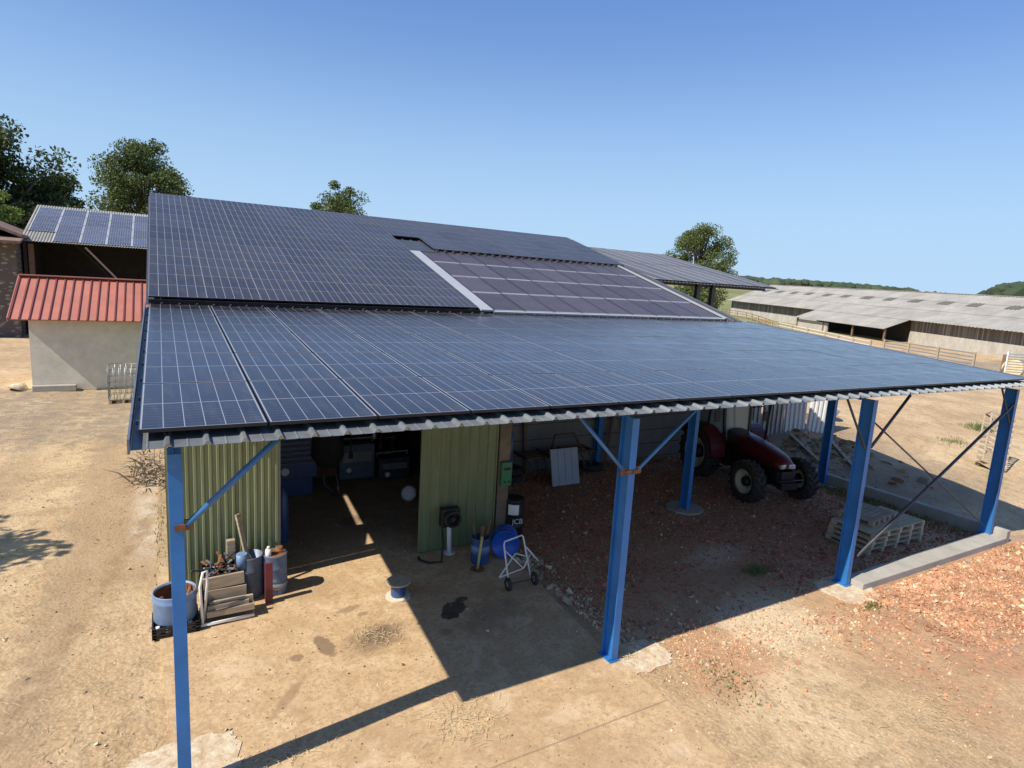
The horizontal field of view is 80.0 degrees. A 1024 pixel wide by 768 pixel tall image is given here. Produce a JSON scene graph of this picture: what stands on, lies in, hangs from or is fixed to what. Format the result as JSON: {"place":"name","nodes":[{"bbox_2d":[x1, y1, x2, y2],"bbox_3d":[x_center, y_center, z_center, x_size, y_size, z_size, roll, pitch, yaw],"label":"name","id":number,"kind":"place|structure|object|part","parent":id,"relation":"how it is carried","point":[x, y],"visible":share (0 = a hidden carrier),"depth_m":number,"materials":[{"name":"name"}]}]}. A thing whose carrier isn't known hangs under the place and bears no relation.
{"place":"outdoors","nodes":[
{"label":"outdoors","id":0,"kind":"place"},
{"bbox_2d":[0,221,28,336],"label":"stone house","id":1,"kind":"structure","parent":0,"point":[11,254],"depth_m":42.64,"materials":[{"name":"brown tile"}]},
{"bbox_2d":[22,205,147,279],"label":"barn","id":2,"kind":"structure","parent":0,"point":[65,241],"depth_m":50.31,"materials":[{"name":"blue glass"}]},
{"bbox_2d":[158,448,735,767],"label":"concrete slab","id":3,"kind":"structure","parent":0,"point":[629,726],"depth_m":9.13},
{"bbox_2d":[152,604,199,640],"bbox_3d":[-5.427,3.837,9.844,0.660,0.172,0.580,-2,11,-30],"label":"black crate","id":4,"kind":"object","parent":3,"relation":"on","point":[163,632],"visible":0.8,"depth_m":9.64,"materials":[{"name":"plastic"}]},
{"bbox_2d":[152,580,196,625],"bbox_3d":[-5.423,3.523,9.818,0.642,0.460,0.642,-2,11,-30],"label":"tub","id":5,"kind":"object","parent":4,"relation":"on","point":[162,612],"visible":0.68,"depth_m":9.68,"materials":[{"name":"blue plastic"}]},
{"bbox_2d":[160,582,190,598],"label":"rusty offcuts","id":6,"kind":"object","parent":5,"relation":"in","point":[188,589],"visible":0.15,"depth_m":9.86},
{"bbox_2d":[125,731,243,767],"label":"footing pad","id":7,"kind":"object","parent":3,"relation":"on","point":[208,750],"visible":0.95,"depth_m":7.29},
{"bbox_2d":[200,559,238,606],"bbox_3d":[-5.085,3.499,10.607,0.570,0.630,0.520,-2,11,-30],"label":"scrap crate","id":8,"kind":"object","parent":3,"relation":"on","point":[220,572],"visible":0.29,"depth_m":10.64,"materials":[{"name":"black"}]},
{"bbox_2d":[191,550,235,575],"bbox_3d":[-5.105,3.191,10.474,0.734,0.398,0.662,-2,11,-30],"label":"scrap iron","id":9,"kind":"object","parent":8,"relation":"in","point":[219,563],"visible":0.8,"depth_m":10.54,"materials":[{"name":"metal"}]},
{"bbox_2d":[226,538,235,559],"bbox_3d":[-5.046,3.266,10.958,0.140,1.000,0.100,-2,11,-30],"label":"timber stub","id":10,"kind":"object","parent":8,"relation":"in","point":[230,546],"visible":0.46,"depth_m":10.86,"materials":[{"name":"brown wood"}]},
{"bbox_2d":[198,570,254,626],"bbox_3d":[-4.785,3.420,10.195,0.832,0.965,0.593,-2,11,-30],"label":"wooden crate","id":11,"kind":"object","parent":3,"relation":"on","point":[219,600],"visible":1,"depth_m":10.11,"materials":[{"name":"white wood"}]},
{"bbox_2d":[239,549,262,598],"bbox_3d":[-4.696,3.405,10.918,0.455,0.760,0.455,-2,11,-30],"label":"steel drum","id":12,"kind":"object","parent":3,"relation":"on","point":[253,575],"visible":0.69,"depth_m":10.78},
{"bbox_2d":[236,552,246,569],"bbox_3d":[-4.734,3.096,10.682,0.175,0.260,0.180,-2,11,-30],"label":"pale blue pail","id":13,"kind":"object","parent":12,"relation":"in","point":[241,557],"visible":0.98,"depth_m":10.62,"materials":[{"name":"plastic"}]},
{"bbox_2d":[235,513,249,559],"bbox_3d":[-4.801,2.968,10.975,0.372,1.260,0.090,7,10,18],"label":"leaning plank","id":14,"kind":"object","parent":12,"relation":"in","point":[241,533],"visible":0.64,"depth_m":10.94,"materials":[{"name":"brown wood"}]},
{"bbox_2d":[264,560,272,603],"bbox_3d":[-4.266,3.472,10.694,0.120,0.750,0.110,-2,11,-30],"label":"steel channel","id":15,"kind":"object","parent":3,"relation":"on","point":[268,567],"visible":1,"depth_m":10.65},
{"bbox_2d":[263,545,286,595],"bbox_3d":[-4.305,3.371,11.079,0.424,0.820,0.424,-2,11,-30],"label":"oil drum","id":16,"kind":"object","parent":3,"relation":"on","point":[278,557],"visible":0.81,"depth_m":10.95,"materials":[{"name":"paint"}]},
{"bbox_2d":[265,546,270,556],"bbox_3d":[-4.358,3.025,10.909,0.100,0.250,0.100,-2,11,-30],"label":"spray bottle","id":17,"kind":"object","parent":16,"relation":"in","point":[268,551],"visible":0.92,"depth_m":10.87,"materials":[{"name":"white plastic"}]},
{"bbox_2d":[281,487,287,542],"bbox_3d":[-4.911,2.802,13.076,0.220,1.220,0.217,-2,11,-30],"label":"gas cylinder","id":18,"kind":"object","parent":3,"relation":"on","point":[284,516],"visible":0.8,"depth_m":13.00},
{"bbox_2d":[232,730,346,767],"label":"straw litter","id":19,"kind":"object","parent":3,"relation":"on","point":[284,753],"visible":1,"depth_m":7.36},
{"bbox_2d":[281,438,316,495],"bbox_3d":[-5.810,1.753,15.878,1.300,2.270,0.775,-2,11,-30],"label":"louvred cabinet","id":20,"kind":"object","parent":3,"relation":"on","point":[298,468],"visible":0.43,"depth_m":15.74,"materials":[{"name":"blue metal"}]},
{"bbox_2d":[316,466,334,477],"bbox_3d":[-5.259,1.843,17.342,0.730,1.540,0.550,-2,11,-30],"label":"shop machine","id":21,"kind":"object","parent":3,"relation":"on","point":[330,472],"visible":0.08,"depth_m":17.22,"materials":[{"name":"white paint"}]},
{"bbox_2d":[336,436,374,479],"bbox_3d":[-4.466,2.087,17.380,1.030,1.140,0.550,-2,11,-30],"label":"shop machine","id":22,"kind":"object","parent":3,"relation":"on","point":[360,464],"visible":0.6,"depth_m":17.22,"materials":[{"name":"grey metal"}]},
{"bbox_2d":[343,432,397,453],"bbox_3d":[-5.534,2.045,18.542,3.900,0.920,1.000,-2,11,-30],"label":"workbench","id":23,"kind":"object","parent":3,"relation":"on","point":[392,436],"visible":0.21,"depth_m":18.92,"materials":[{"name":"brown wood"}]},
{"bbox_2d":[341,620,412,651],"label":"straw litter","id":24,"kind":"object","parent":3,"relation":"on","point":[376,634],"visible":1,"depth_m":9.94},
{"bbox_2d":[374,450,409,478],"bbox_3d":[-3.462,2.304,17.652,0.930,0.740,0.550,-2,11,-30],"label":"shop machine","id":25,"kind":"object","parent":3,"relation":"on","point":[392,465],"visible":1,"depth_m":17.48,"materials":[{"name":"metal"}]},
{"bbox_2d":[385,575,410,602],"bbox_3d":[-2.086,3.746,11.169,0.450,0.310,0.450,-2,11,-30],"label":"cable spool","id":26,"kind":"object","parent":3,"relation":"on","point":[398,592],"visible":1,"depth_m":11.08,"materials":[{"name":"plastic"}]},
{"bbox_2d":[401,485,416,500],"bbox_3d":[-2.708,2.865,15.981,0.420,0.389,0.190,4,9,3],"label":"ball","id":27,"kind":"object","parent":3,"relation":"on","point":[408,492],"visible":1,"depth_m":15.95,"materials":[{"name":"paint"}]},
{"bbox_2d":[417,526,443,563],"bbox_3d":[-1.660,3.341,12.649,0.528,0.685,0.372,0,10,-20],"label":"ground hose","id":28,"kind":"object","parent":3,"relation":"on","point":[442,548],"visible":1,"depth_m":12.65,"materials":[{"name":"rubber"}]},
{"bbox_2d":[439,505,461,554],"bbox_3d":[-1.318,3.133,12.955,0.420,1.034,0.340,-2,11,-30],"label":"grinder","id":29,"kind":"object","parent":3,"relation":"on","point":[450,517],"visible":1,"depth_m":12.86,"materials":[{"name":"white paint"}]},
{"bbox_2d":[397,693,513,762],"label":"straw litter","id":30,"kind":"object","parent":3,"relation":"on","point":[468,717],"visible":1,"depth_m":8.13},
{"bbox_2d":[189,508,729,767],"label":"slab grit","id":31,"kind":"object","parent":3,"relation":"on","point":[403,664],"visible":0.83,"depth_m":9.11,"materials":[{"name":"gravel"}]},
{"bbox_2d":[471,536,483,572],"bbox_3d":[-0.682,3.446,12.365,0.276,0.675,0.280,-2,11,-30],"label":"broom","id":32,"kind":"object","parent":3,"relation":"on","point":[477,568],"visible":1,"depth_m":12.39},
{"bbox_2d":[471,533,489,565],"bbox_3d":[-0.660,3.446,12.730,0.396,0.560,0.396,-2,11,-30],"label":"blue drum","id":33,"kind":"object","parent":3,"relation":"on","point":[485,551],"visible":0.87,"depth_m":12.59,"materials":[{"name":"plastic"}]},
{"bbox_2d":[472,510,491,539],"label":"drum sticks","id":34,"kind":"object","parent":33,"relation":"in","point":[482,530],"visible":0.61,"depth_m":12.68,"materials":[{"name":"brown wood"}]},
{"bbox_2d":[491,524,518,557],"bbox_3d":[-0.149,3.373,13.127,0.600,0.600,0.500,3,5,-2],"label":"lying drum","id":35,"kind":"object","parent":3,"relation":"on","point":[502,533],"visible":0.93,"depth_m":12.90,"materials":[{"name":"blue plastic"}]},
{"bbox_2d":[499,534,538,590],"bbox_3d":[0.178,3.468,11.892,0.924,0.886,0.596,-2,11,-30],"label":"sack truck","id":36,"kind":"object","parent":3,"relation":"on","point":[534,579],"visible":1,"depth_m":11.85,"materials":[{"name":"white paint"}]},
{"bbox_2d":[0,284,1023,767],"bbox_3d":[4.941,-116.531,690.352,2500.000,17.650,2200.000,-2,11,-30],"label":"ground","id":37,"kind":"structure","parent":0,"point":[68,450],"depth_m":11.37,"materials":[{"name":"soil"}]},
{"bbox_2d":[0,189,24,223],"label":"acacia tree","id":38,"kind":"object","parent":37,"relation":"on","point":[9,211],"visible":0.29,"depth_m":54.89,"materials":[{"name":"green plant"}]},
{"bbox_2d":[5,382,29,391],"bbox_3d":[-21.460,0.233,26.561,1.017,0.613,1.060,-2,11,-30],"label":"sand heap","id":39,"kind":"object","parent":37,"relation":"on","point":[22,386],"visible":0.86,"depth_m":26.34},
{"bbox_2d":[0,113,92,229],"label":"oak tree","id":40,"kind":"object","parent":37,"relation":"on","point":[21,190],"visible":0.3,"depth_m":66.13,"materials":[{"name":"green plant"}]},
{"bbox_2d":[32,384,76,391],"bbox_3d":[-20.015,0.175,26.699,1.550,0.260,0.330,-2,11,-30],"label":"stone trough","id":41,"kind":"object","parent":37,"relation":"on","point":[55,387],"visible":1,"depth_m":26.57,"materials":[{"name":"stone"}]},
{"bbox_2d":[25,173,85,210],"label":"oak tree","id":42,"kind":"object","parent":37,"relation":"on","point":[68,186],"visible":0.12,"depth_m":69.88,"materials":[{"name":"green plant"}]},
{"bbox_2d":[6,274,148,389],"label":"shed","id":43,"kind":"structure","parent":37,"relation":"on","point":[84,332],"depth_m":27.28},
{"bbox_2d":[0,661,166,767],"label":"straw litter","id":44,"kind":"object","parent":37,"relation":"on","point":[68,725],"visible":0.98,"depth_m":7.59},
{"bbox_2d":[107,363,136,403],"bbox_3d":[-16.244,-0.036,25.477,1.060,1.512,1.124,-2,11,-30],"label":"cage tote","id":45,"kind":"object","parent":37,"relation":"on","point":[123,398],"visible":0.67,"depth_m":25.20,"materials":[{"name":"grey metal"}]},
{"bbox_2d":[103,449,164,485],"bbox_3d":[-9.883,2.064,16.560,1.907,1.173,3.027,-2,11,-30],"label":"brush pile","id":46,"kind":"object","parent":37,"relation":"on","point":[140,466],"visible":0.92,"depth_m":16.13,"materials":[{"name":"brown wood"}]},
{"bbox_2d":[81,136,194,214],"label":"oak tree","id":47,"kind":"object","parent":37,"relation":"on","point":[127,192],"visible":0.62,"depth_m":86.22,"materials":[{"name":"green plant"}]},
{"bbox_2d":[154,481,167,584],"bbox_3d":[-7.939,3.085,13.844,0.331,0.120,7.739,-2,11,-30],"label":"weed patch","id":48,"kind":"object","parent":37,"relation":"on","point":[160,532],"visible":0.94,"depth_m":13.20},
{"bbox_2d":[309,180,369,215],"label":"birch tree","id":49,"kind":"object","parent":37,"relation":"on","point":[341,202],"visible":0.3,"depth_m":69.63,"materials":[{"name":"green plant"}]},
{"bbox_2d":[146,192,741,591],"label":"workshop","id":50,"kind":"structure","parent":37,"relation":"on","point":[206,251],"depth_m":17.76,"materials":[{"name":"blue glass"}]},
{"bbox_2d":[311,436,343,496],"bbox_3d":[-4.758,0.666,15.785,0.840,4.577,0.819,-2,11,-30],"label":"hanging engine","id":51,"kind":"object","parent":50,"relation":"hanging from","point":[327,452],"visible":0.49,"depth_m":15.66,"materials":[{"name":"metal"}]},
{"bbox_2d":[348,435,352,458],"bbox_3d":[-4.154,0.202,15.807,0.120,3.600,0.114,-2,11,-30],"label":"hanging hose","id":52,"kind":"object","parent":50,"relation":"hanging from","point":[350,455],"visible":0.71,"depth_m":16.04,"materials":[{"name":"rubber"}]},
{"bbox_2d":[372,433,376,438],"bbox_3d":[-3.505,-0.040,15.665,0.120,3.000,0.114,-2,11,-30],"label":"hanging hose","id":53,"kind":"object","parent":50,"relation":"hanging from","point":[374,435],"visible":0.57,"depth_m":15.85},
{"bbox_2d":[417,424,498,553],"bbox_3d":[-1.107,1.442,13.056,1.790,4.310,0.080,-2,11,-30],"label":"sliding door","id":54,"kind":"structure","parent":50,"relation":"in","point":[458,465],"depth_m":13.12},
{"bbox_2d":[499,461,511,485],"bbox_3d":[-0.131,2.000,13.591,0.260,0.550,0.120,-2,11,-30],"label":"meter box","id":55,"kind":"object","parent":50,"relation":"attached to","point":[505,473],"visible":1,"depth_m":13.55,"materials":[{"name":"green plastic"}]},
{"bbox_2d":[510,432,513,460],"bbox_3d":[-0.031,1.437,13.806,0.095,0.700,0.100,-2,11,-30],"label":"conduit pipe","id":56,"kind":"object","parent":50,"relation":"attached to","point":[512,435],"visible":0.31,"depth_m":13.76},
{"bbox_2d":[0,483,1023,767],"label":"dirt clods","id":57,"kind":"object","parent":37,"relation":"on","point":[666,679],"visible":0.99,"depth_m":9.59,"materials":[{"name":"brown soil"}]},
{"bbox_2d":[505,494,524,539],"bbox_3d":[0.036,3.074,14.031,0.486,0.950,0.524,-2,11,-30],"label":"black drum","id":58,"kind":"object","parent":37,"relation":"on","point":[514,510],"visible":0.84,"depth_m":13.83,"materials":[{"name":"plastic"}]},
{"bbox_2d":[511,474,522,483],"bbox_3d":[-0.076,2.779,18.207,0.800,0.210,0.800,-2,11,-30],"label":"worn tyre","id":59,"kind":"object","parent":37,"relation":"on","point":[516,479],"visible":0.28,"depth_m":17.91,"materials":[{"name":"rubber"}]},
{"bbox_2d":[512,464,522,475],"bbox_3d":[-0.056,2.558,18.198,0.800,0.210,0.800,-2,11,-30],"label":"worn tyre","id":60,"kind":"object","parent":59,"relation":"on","point":[517,470],"visible":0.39,"depth_m":17.97,"materials":[{"name":"rubber"}]},
{"bbox_2d":[523,422,526,473],"bbox_3d":[0.403,1.752,18.818,0.266,2.108,0.115,7,10,20],"label":"leaning board","id":61,"kind":"object","parent":37,"relation":"on","point":[524,445],"visible":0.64,"depth_m":18.81,"materials":[{"name":"brown wood"}]},
{"bbox_2d":[513,432,596,480],"bbox_3d":[1.357,2.170,18.786,2.570,1.361,0.819,-2,11,-30],"label":"harrow","id":62,"kind":"object","parent":37,"relation":"on","point":[546,451],"visible":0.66,"depth_m":18.59,"materials":[{"name":"metal"}]},
{"bbox_2d":[549,447,579,486],"bbox_3d":[1.554,2.441,18.070,0.970,1.058,0.343,-2,11,-30],"label":"grey panel","id":63,"kind":"object","parent":37,"relation":"on","point":[564,467],"visible":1,"depth_m":18.02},
{"bbox_2d":[127,303,1023,767],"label":"open canopy","id":64,"kind":"object","parent":37,"relation":"on","point":[221,375],"visible":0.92,"depth_m":10.01,"materials":[{"name":"blue glass"}]},
{"bbox_2d":[514,540,657,647],"bbox_3d":[1.030,3.939,12.158,0.969,0.208,4.628,-2,11,-30],"label":"grey rubble","id":65,"kind":"object","parent":37,"relation":"on","point":[567,600],"visible":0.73,"depth_m":11.63,"materials":[{"name":"stone"}]},
{"bbox_2d":[579,460,602,471],"bbox_3d":[2.566,2.667,19.828,0.800,0.210,0.800,-2,11,-30],"label":"worn tyre","id":66,"kind":"object","parent":37,"relation":"on","point":[597,466],"visible":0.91,"depth_m":19.59,"materials":[{"name":"rubber"}]},
{"bbox_2d":[603,416,613,465],"bbox_3d":[3.248,1.762,20.393,0.060,1.923,0.545,9,11,33],"label":"leaning board","id":67,"kind":"object","parent":37,"relation":"on","point":[608,439],"visible":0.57,"depth_m":20.36,"materials":[{"name":"brown wood"}]},
{"bbox_2d":[618,639,673,673],"bbox_3d":[2.079,4.439,9.845,1.032,0.122,0.775,-2,11,-30],"label":"footing pad","id":68,"kind":"object","parent":37,"relation":"on","point":[646,651],"visible":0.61,"depth_m":9.82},
{"bbox_2d":[599,642,637,666],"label":"straw litter","id":69,"kind":"object","parent":68,"relation":"on","point":[629,655],"visible":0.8,"depth_m":9.79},
{"bbox_2d":[589,247,778,306],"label":"field shelter","id":70,"kind":"object","parent":37,"relation":"on","point":[665,269],"visible":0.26,"depth_m":45.87,"materials":[{"name":"grey metal"}]},
{"bbox_2d":[666,501,702,515],"bbox_3d":[4.726,3.445,16.724,0.986,0.150,0.986,-2,11,-30],"label":"footing pad","id":71,"kind":"object","parent":37,"relation":"on","point":[696,509],"visible":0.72,"depth_m":16.56,"materials":[{"name":"concrete"}]},
{"bbox_2d":[674,286,708,303],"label":"hedge tree","id":72,"kind":"object","parent":37,"relation":"on","point":[704,296],"visible":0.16,"depth_m":61.46,"materials":[{"name":"green plant"}]},
{"bbox_2d":[664,222,739,308],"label":"oak tree","id":73,"kind":"object","parent":37,"relation":"on","point":[695,240],"visible":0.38,"depth_m":87.88,"materials":[{"name":"green plant"}]},
{"bbox_2d":[680,654,780,717],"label":"litter","id":74,"kind":"object","parent":37,"relation":"on","point":[729,681],"visible":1,"depth_m":9.32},
{"bbox_2d":[618,585,844,733],"bbox_3d":[3.595,4.415,10.220,5.408,0.105,3.251,-5,13,-43],"label":"brick rubble","id":75,"kind":"object","parent":37,"relation":"on","point":[678,645],"visible":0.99,"depth_m":10.14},
{"bbox_2d":[508,455,974,647],"bbox_3d":[5.015,3.437,16.645,12.002,0.157,8.783,-2,11,-30],"label":"brick rubble","id":76,"kind":"object","parent":37,"relation":"on","point":[781,554],"visible":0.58,"depth_m":15.36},
{"bbox_2d":[720,309,772,325],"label":"rails","id":77,"kind":"object","parent":37,"relation":"on","point":[750,316],"visible":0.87,"depth_m":123.84,"materials":[{"name":"brown wood"}]},
{"bbox_2d":[679,405,820,502],"bbox_3d":[7.298,1.826,18.950,2.243,2.807,3.988,0,10,-18],"label":"tractor","id":78,"kind":"object","parent":37,"relation":"on","point":[736,439],"visible":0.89,"depth_m":18.40,"materials":[{"name":"metal"}]},
{"bbox_3d":[6.271,1.018,20.018,0.089,1.160,0.705,1,10,-13],"label":"window","id":79,"kind":"part","parent":78,"relation":"part of","materials":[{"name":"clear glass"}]},
{"bbox_3d":[6.545,1.151,19.435,0.510,1.200,0.089,12,13,44],"label":"window","id":80,"kind":"part","parent":78,"relation":"part of","materials":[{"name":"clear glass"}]},
{"bbox_2d":[737,562,775,576],"bbox_3d":[5.272,3.985,13.129,1.064,0.120,0.641,1,10,-12],"label":"weed patch","id":81,"kind":"object","parent":37,"relation":"on","point":[758,570],"visible":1,"depth_m":13.12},
{"bbox_2d":[704,594,871,694],"bbox_3d":[4.853,4.395,10.794,4.143,0.100,2.590,-2,11,-30],"label":"pale rubble","id":82,"kind":"object","parent":37,"relation":"on","point":[802,619],"visible":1,"depth_m":10.80,"materials":[{"name":"stone"}]},
{"bbox_2d":[751,400,827,435],"bbox_3d":[10.548,1.222,23.542,3.601,2.979,0.233,3,9,0],"label":"sheet fence","id":83,"kind":"object","parent":37,"relation":"on","point":[793,416],"visible":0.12,"depth_m":23.52,"materials":[{"name":"metal"}]},
{"bbox_2d":[777,322,871,345],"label":"yard fence","id":84,"kind":"object","parent":37,"relation":"on","point":[825,335],"visible":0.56,"depth_m":88.11,"materials":[{"name":"brown wood"}]},
{"bbox_2d":[818,483,837,487],"bbox_3d":[10.122,3.259,19.847,0.973,0.130,1.009,-2,11,-30],"label":"footing pad","id":85,"kind":"object","parent":37,"relation":"on","point":[831,486],"visible":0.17,"depth_m":19.45,"materials":[{"name":"concrete"}]},
{"bbox_2d":[744,277,918,291],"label":"woodland","id":86,"kind":"object","parent":37,"relation":"on","point":[793,282],"visible":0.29,"depth_m":371.65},
{"bbox_2d":[813,575,879,604],"bbox_3d":[6.880,4.274,12.569,1.146,0.120,1.031,-2,11,-30],"label":"footing pad","id":87,"kind":"object","parent":37,"relation":"on","point":[849,594],"visible":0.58,"depth_m":12.45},
{"bbox_2d":[768,422,933,492],"bbox_3d":[11.184,2.385,22.330,3.767,1.160,7.453,-2,11,-30],"label":"rubble heap","id":88,"kind":"object","parent":37,"relation":"on","point":[845,448],"visible":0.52,"depth_m":21.95,"materials":[{"name":"brick"}]},
{"bbox_2d":[788,429,853,465],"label":"loose boards","id":89,"kind":"object","parent":88,"relation":"on","point":[838,449],"visible":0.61,"depth_m":21.90,"materials":[{"name":"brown wood"}]},
{"bbox_2d":[825,532,921,554],"bbox_3d":[9.060,3.827,15.279,2.250,0.129,1.100,-2,11,-29],"label":"pallet","id":90,"kind":"object","parent":37,"relation":"on","point":[889,543],"visible":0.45,"depth_m":14.91,"materials":[{"name":"brown wood"}]},
{"bbox_2d":[827,527,922,549],"bbox_3d":[9.092,3.696,15.256,2.251,0.129,1.100,-2,11,-29],"label":"pallet","id":91,"kind":"object","parent":90,"relation":"on","point":[891,538],"visible":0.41,"depth_m":14.83,"materials":[{"name":"brown wood"}]},
{"bbox_2d":[828,522,923,544],"bbox_3d":[9.088,3.566,15.214,2.251,0.129,1.100,-2,11,-30],"label":"pallet","id":92,"kind":"object","parent":91,"relation":"on","point":[893,533],"visible":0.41,"depth_m":14.81,"materials":[{"name":"brown wood"}]},
{"bbox_2d":[830,506,924,539],"bbox_3d":[9.119,3.434,15.192,2.251,0.129,1.100,-2,11,-31],"label":"pallet","id":93,"kind":"object","parent":92,"relation":"on","point":[902,521],"visible":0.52,"depth_m":14.93,"materials":[{"name":"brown wood"}]},
{"bbox_2d":[837,502,895,526],"bbox_3d":[8.907,3.264,15.312,1.301,0.129,0.850,-4,12,-37],"label":"pallet","id":94,"kind":"object","parent":93,"relation":"on","point":[871,515],"visible":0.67,"depth_m":15.18,"materials":[{"name":"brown wood"}]},
{"bbox_2d":[861,599,888,613],"bbox_3d":[7.056,4.311,11.903,0.758,0.084,0.439,-2,11,-30],"label":"weed patch","id":95,"kind":"object","parent":37,"relation":"on","point":[871,604],"visible":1,"depth_m":11.88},
{"bbox_2d":[728,284,1023,359],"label":"cattle barn","id":96,"kind":"structure","parent":37,"relation":"on","point":[992,325],"depth_m":94.14,"materials":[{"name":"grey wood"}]},
{"bbox_2d":[839,674,967,742],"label":"straw litter","id":97,"kind":"object","parent":37,"relation":"on","point":[909,709],"visible":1,"depth_m":8.94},
{"bbox_2d":[800,540,1023,715],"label":"brick rubble","id":98,"kind":"object","parent":37,"relation":"on","point":[985,573],"visible":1,"depth_m":12.20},
{"bbox_2d":[816,469,1010,589],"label":"kerb wall","id":99,"kind":"structure","parent":37,"relation":"on","point":[892,570],"depth_m":14.95,"materials":[{"name":"concrete"}]},
{"bbox_2d":[818,481,1022,559],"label":"weed patch","id":100,"kind":"object","parent":37,"relation":"on","point":[865,500],"visible":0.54,"depth_m":17.82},
{"bbox_2d":[882,339,976,365],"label":"corral fence","id":101,"kind":"object","parent":37,"relation":"on","point":[937,354],"visible":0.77,"depth_m":58.28,"materials":[{"name":"brown wood"}]},
{"bbox_2d":[937,437,973,447],"bbox_3d":[17.825,2.316,24.614,2.038,0.328,1.260,-4,12,-39],"label":"weed patch","id":102,"kind":"object","parent":37,"relation":"on","point":[951,442],"visible":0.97,"depth_m":24.59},
{"bbox_2d":[958,422,995,432],"bbox_3d":[21.117,1.952,27.246,2.326,0.420,1.622,-2,11,-30],"label":"weed patch","id":103,"kind":"object","parent":37,"relation":"on","point":[978,426],"visible":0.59,"depth_m":27.31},
{"bbox_2d":[974,411,1015,470],"bbox_3d":[17.711,2.103,22.345,0.957,2.158,1.836,11,12,39],"label":"wire cage","id":104,"kind":"object","parent":37,"relation":"on","point":[985,459],"visible":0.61,"depth_m":22.23,"materials":[{"name":"white metal"}]},
{"bbox_2d":[977,281,1023,296],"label":"woodland","id":105,"kind":"object","parent":37,"relation":"on","point":[1011,289],"visible":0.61,"depth_m":191.38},
{"bbox_2d":[1000,354,1008,371],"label":"timber post","id":106,"kind":"object","parent":37,"relation":"on","point":[1003,360],"visible":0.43,"depth_m":49.82,"materials":[{"name":"brown wood"}]},
{"bbox_2d":[1001,360,1023,374],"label":"straw bale","id":107,"kind":"object","parent":37,"relation":"on","point":[1014,366],"visible":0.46,"depth_m":49.30},
{"bbox_2d":[1004,351,1023,375],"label":"feed rack","id":108,"kind":"object","parent":37,"relation":"on","point":[1007,361],"visible":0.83,"depth_m":47.89,"materials":[{"name":"white paint"}]},
{"bbox_2d":[0,0,1023,293],"label":"sky","id":109,"kind":"structure","parent":0,"point":[872,142],"materials":[{"name":"blue"}]},
{"bbox_2d":[738,275,947,293],"bbox_3d":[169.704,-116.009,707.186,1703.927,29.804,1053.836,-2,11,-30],"label":"hills","id":110,"kind":"structure","parent":0,"point":[811,280],"depth_m":674.27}
]}

